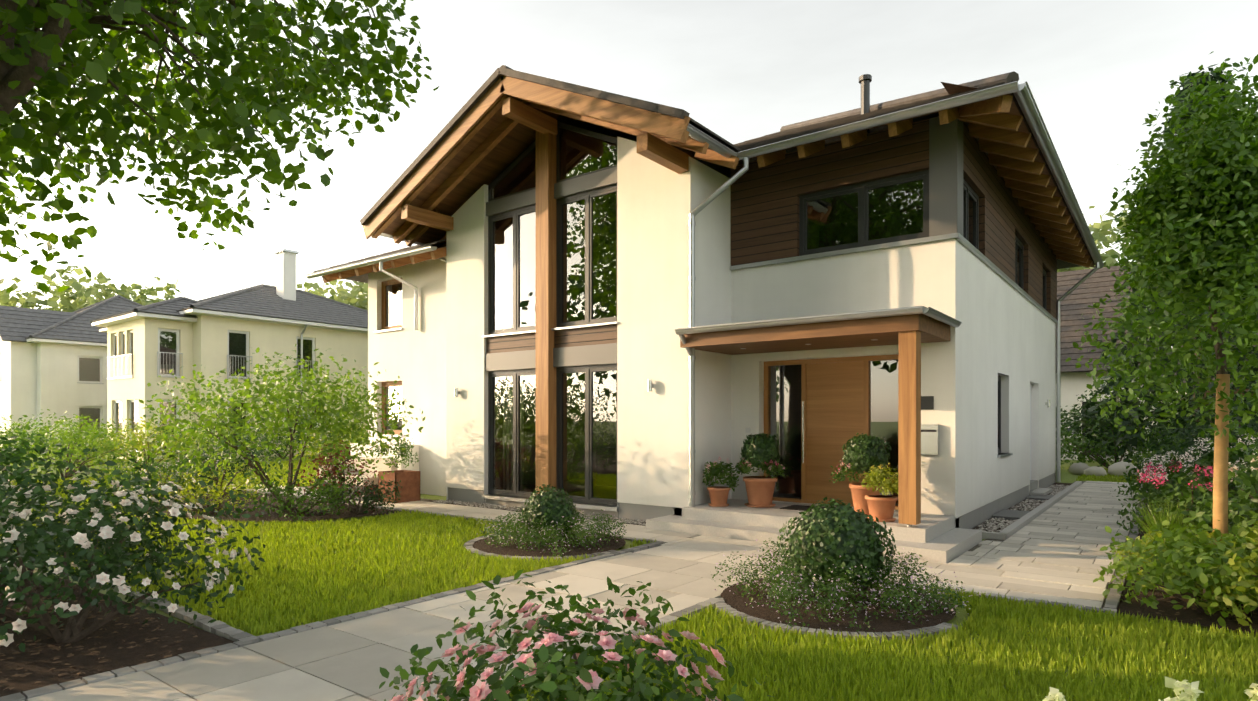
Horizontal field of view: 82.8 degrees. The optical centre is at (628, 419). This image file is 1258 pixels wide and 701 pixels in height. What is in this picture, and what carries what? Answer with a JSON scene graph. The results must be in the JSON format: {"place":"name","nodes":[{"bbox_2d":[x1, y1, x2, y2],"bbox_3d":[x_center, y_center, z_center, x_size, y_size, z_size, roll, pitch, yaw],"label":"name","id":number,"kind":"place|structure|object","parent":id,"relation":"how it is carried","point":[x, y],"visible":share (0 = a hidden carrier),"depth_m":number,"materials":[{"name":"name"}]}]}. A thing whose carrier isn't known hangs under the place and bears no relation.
{"place":"outdoors","nodes":[
{"label":"outdoors","id":0,"kind":"place"},
{"bbox_2d":[0,409,365,477],"bbox_3d":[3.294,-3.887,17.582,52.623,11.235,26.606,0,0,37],"label":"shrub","id":1,"kind":"object","parent":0,"point":[93,441],"visible":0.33,"depth_m":19.21,"materials":[{"name":"green plant"}]},
{"bbox_2d":[66,417,367,472],"bbox_3d":[-12.371,0.755,22.882,3.535,1.728,9.213,0,0,73],"label":"shrub","id":2,"kind":"object","parent":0,"point":[141,434],"visible":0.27,"depth_m":22.13,"materials":[{"name":"green plant"}]},
{"bbox_2d":[0,204,1137,311],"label":"trees","id":3,"kind":"object","parent":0,"point":[81,297],"visible":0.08,"depth_m":60.48,"materials":[{"name":"green plant"}]},
{"bbox_2d":[0,481,1257,700],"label":"paving","id":4,"kind":"structure","parent":0,"point":[1048,549],"depth_m":5.79,"materials":[{"name":"stone"}]},
{"bbox_2d":[0,565,214,689],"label":"chips","id":5,"kind":"object","parent":4,"relation":"on","point":[78,648],"visible":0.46,"depth_m":4.98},
{"bbox_2d":[319,457,419,502],"bbox_3d":[-5.152,1.165,14.136,2.400,0.770,0.750,0,0,37],"label":"planter box","id":6,"kind":"object","parent":4,"relation":"on","point":[409,483],"visible":0.56,"depth_m":13.62,"materials":[{"name":"brown"}]},
{"bbox_2d":[432,499,645,524],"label":"pebbles","id":7,"kind":"object","parent":4,"relation":"on","point":[506,507],"visible":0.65,"depth_m":12.50,"materials":[{"name":"grey gravel"}]},
{"bbox_2d":[975,484,1068,531],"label":"pebbles","id":8,"kind":"object","parent":4,"relation":"on","point":[992,526],"visible":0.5,"depth_m":12.21,"materials":[{"name":"grey gravel"}]},
{"bbox_2d":[0,450,1257,700],"bbox_3d":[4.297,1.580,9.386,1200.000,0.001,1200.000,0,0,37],"label":"ground","id":9,"kind":"structure","parent":0,"point":[962,614],"depth_m":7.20,"materials":[{"name":"green plant"}]},
{"bbox_2d":[0,409,971,631],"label":"leaf foliage","id":10,"kind":"object","parent":9,"relation":"on","point":[522,530],"visible":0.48,"depth_m":6.17,"materials":[{"name":"green plant"}]},
{"bbox_2d":[126,458,977,629],"bbox_3d":[-3.308,1.141,10.213,15.265,0.941,2.662,0,0,37],"label":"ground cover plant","id":11,"kind":"object","parent":9,"relation":"on","point":[911,578],"visible":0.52,"depth_m":5.76,"materials":[{"name":"green plant"}]},
{"bbox_2d":[0,0,1229,544],"bbox_3d":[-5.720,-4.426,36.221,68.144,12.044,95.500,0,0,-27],"label":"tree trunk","id":12,"kind":"object","parent":9,"relation":"on","point":[22,76],"visible":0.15,"depth_m":6.52,"materials":[{"name":"brown plant"}]},
{"bbox_2d":[0,0,438,292],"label":"tree","id":13,"kind":"object","parent":12,"relation":"attached to","point":[53,85],"visible":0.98,"depth_m":7.62,"materials":[{"name":"green plant"}]},
{"bbox_2d":[1065,52,1257,456],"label":"tree","id":14,"kind":"object","parent":12,"relation":"attached to","point":[1194,213],"visible":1,"depth_m":6.36,"materials":[{"name":"green plant"}]},
{"bbox_2d":[0,248,1257,461],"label":"neighboring houses","id":15,"kind":"structure","parent":9,"relation":"on","point":[106,360],"depth_m":30.76,"materials":[{"name":"paint"}]},
{"bbox_2d":[0,403,1257,700],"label":"leaf foliage","id":16,"kind":"object","parent":9,"relation":"on","point":[554,685],"visible":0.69,"depth_m":3.31,"materials":[{"name":"green plant"}]},
{"bbox_2d":[0,471,250,646],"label":"flowers","id":17,"kind":"object","parent":16,"relation":"attached to","point":[18,624],"visible":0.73,"depth_m":4.82,"materials":[{"name":"white plant"}]},
{"bbox_2d":[389,602,725,700],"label":"flowers","id":18,"kind":"object","parent":16,"relation":"attached to","point":[479,690],"visible":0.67,"depth_m":2.80,"materials":[{"name":"pink plant"}]},
{"bbox_2d":[706,457,851,473],"bbox_3d":[2.232,0.670,10.092,2.338,0.352,0.688,0,0,30],"label":"pink foliage","id":19,"kind":"object","parent":16,"relation":"on","point":[771,466],"visible":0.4,"depth_m":10.19,"materials":[{"name":"plant"}]},
{"bbox_2d":[871,463,896,481],"bbox_3d":[3.201,0.679,8.950,0.330,0.296,0.434,0,0,22],"label":"yellow foliage","id":20,"kind":"object","parent":16,"relation":"on","point":[887,467],"visible":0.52,"depth_m":8.82,"materials":[{"name":"plant"}]},
{"bbox_2d":[740,460,1212,490],"bbox_3d":[4.381,0.693,9.462,5.942,0.406,1.051,0,0,18],"label":"foliage","id":21,"kind":"object","parent":16,"relation":"on","point":[1162,474],"visible":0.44,"depth_m":8.74,"materials":[{"name":"green plant"}]},
{"bbox_2d":[1042,676,1257,700],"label":"flowers","id":22,"kind":"object","parent":16,"relation":"on","point":[1191,690],"visible":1,"depth_m":1.29,"materials":[{"name":"white plant"}]},
{"bbox_2d":[1139,433,1257,481],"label":"flowers","id":23,"kind":"object","parent":16,"relation":"attached to","point":[1190,457],"visible":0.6,"depth_m":9.14,"materials":[{"name":"pink plant"}]},
{"bbox_2d":[1228,456,1257,471],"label":"flowers","id":24,"kind":"object","parent":16,"relation":"on","point":[1231,468],"visible":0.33,"depth_m":7.82,"materials":[{"name":"white plant"}]},
{"bbox_2d":[0,387,1257,692],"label":"stems","id":25,"kind":"object","parent":9,"relation":"on","point":[74,631],"visible":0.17,"depth_m":6.49,"materials":[{"name":"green plant"}]},
{"bbox_2d":[0,370,1257,651],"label":"foliage","id":26,"kind":"object","parent":25,"relation":"attached to","point":[44,532],"depth_m":5.16,"materials":[{"name":"green plant"}]},
{"bbox_2d":[305,65,1103,562],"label":"house","id":27,"kind":"structure","parent":9,"relation":"on","point":[589,301],"depth_m":11.08,"materials":[{"name":"paint"}]},
{"bbox_2d":[707,476,897,521],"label":"flower pots","id":28,"kind":"object","parent":27,"relation":"on","point":[760,492],"visible":0.83,"depth_m":10.18,"materials":[{"name":"ceramic"}]},
{"bbox_2d":[1069,461,1139,475],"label":"boulders","id":29,"kind":"object","parent":9,"relation":"on","point":[1115,469],"visible":0.44,"depth_m":19.73,"materials":[{"name":"white stone"}]},
{"bbox_2d":[1130,582,1257,620],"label":"chips","id":30,"kind":"object","parent":9,"relation":"on","point":[1184,608],"visible":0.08,"depth_m":5.76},
{"bbox_2d":[0,0,1257,310],"label":"sky","id":31,"kind":"structure","parent":0,"point":[743,70],"materials":[{"name":"white"}]},
{"bbox_2d":[131,344,1257,627],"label":"shrubs","id":32,"kind":"object","parent":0,"point":[1177,556],"visible":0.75,"depth_m":10.85,"materials":[{"name":"green plant"}]},
{"bbox_2d":[156,465,1257,632],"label":"shrubs","id":33,"kind":"object","parent":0,"point":[889,485],"visible":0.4,"depth_m":6.60,"materials":[{"name":"green plant"}]},
{"bbox_2d":[519,432,896,593],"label":"boxwood shrubs","id":34,"kind":"object","parent":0,"point":[816,528],"visible":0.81,"depth_m":6.01,"materials":[{"name":"green plant"}]},
{"bbox_2d":[348,385,1243,591],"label":"shrubs","id":35,"kind":"object","parent":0,"point":[1074,425],"visible":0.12,"depth_m":8.78,"materials":[{"name":"green plant"}]},
{"bbox_2d":[1065,64,1257,462],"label":"foliage","id":36,"kind":"object","parent":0,"point":[1216,77],"visible":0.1,"depth_m":20.96,"materials":[{"name":"green plant"}]},
{"bbox_2d":[1123,497,1210,542],"bbox_3d":[6.152,1.166,8.074,0.883,0.742,0.864,0,0,-9],"label":"light leaf foliage","id":37,"kind":"object","parent":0,"point":[1160,518],"visible":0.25,"depth_m":8.10,"materials":[{"name":"green plant"}]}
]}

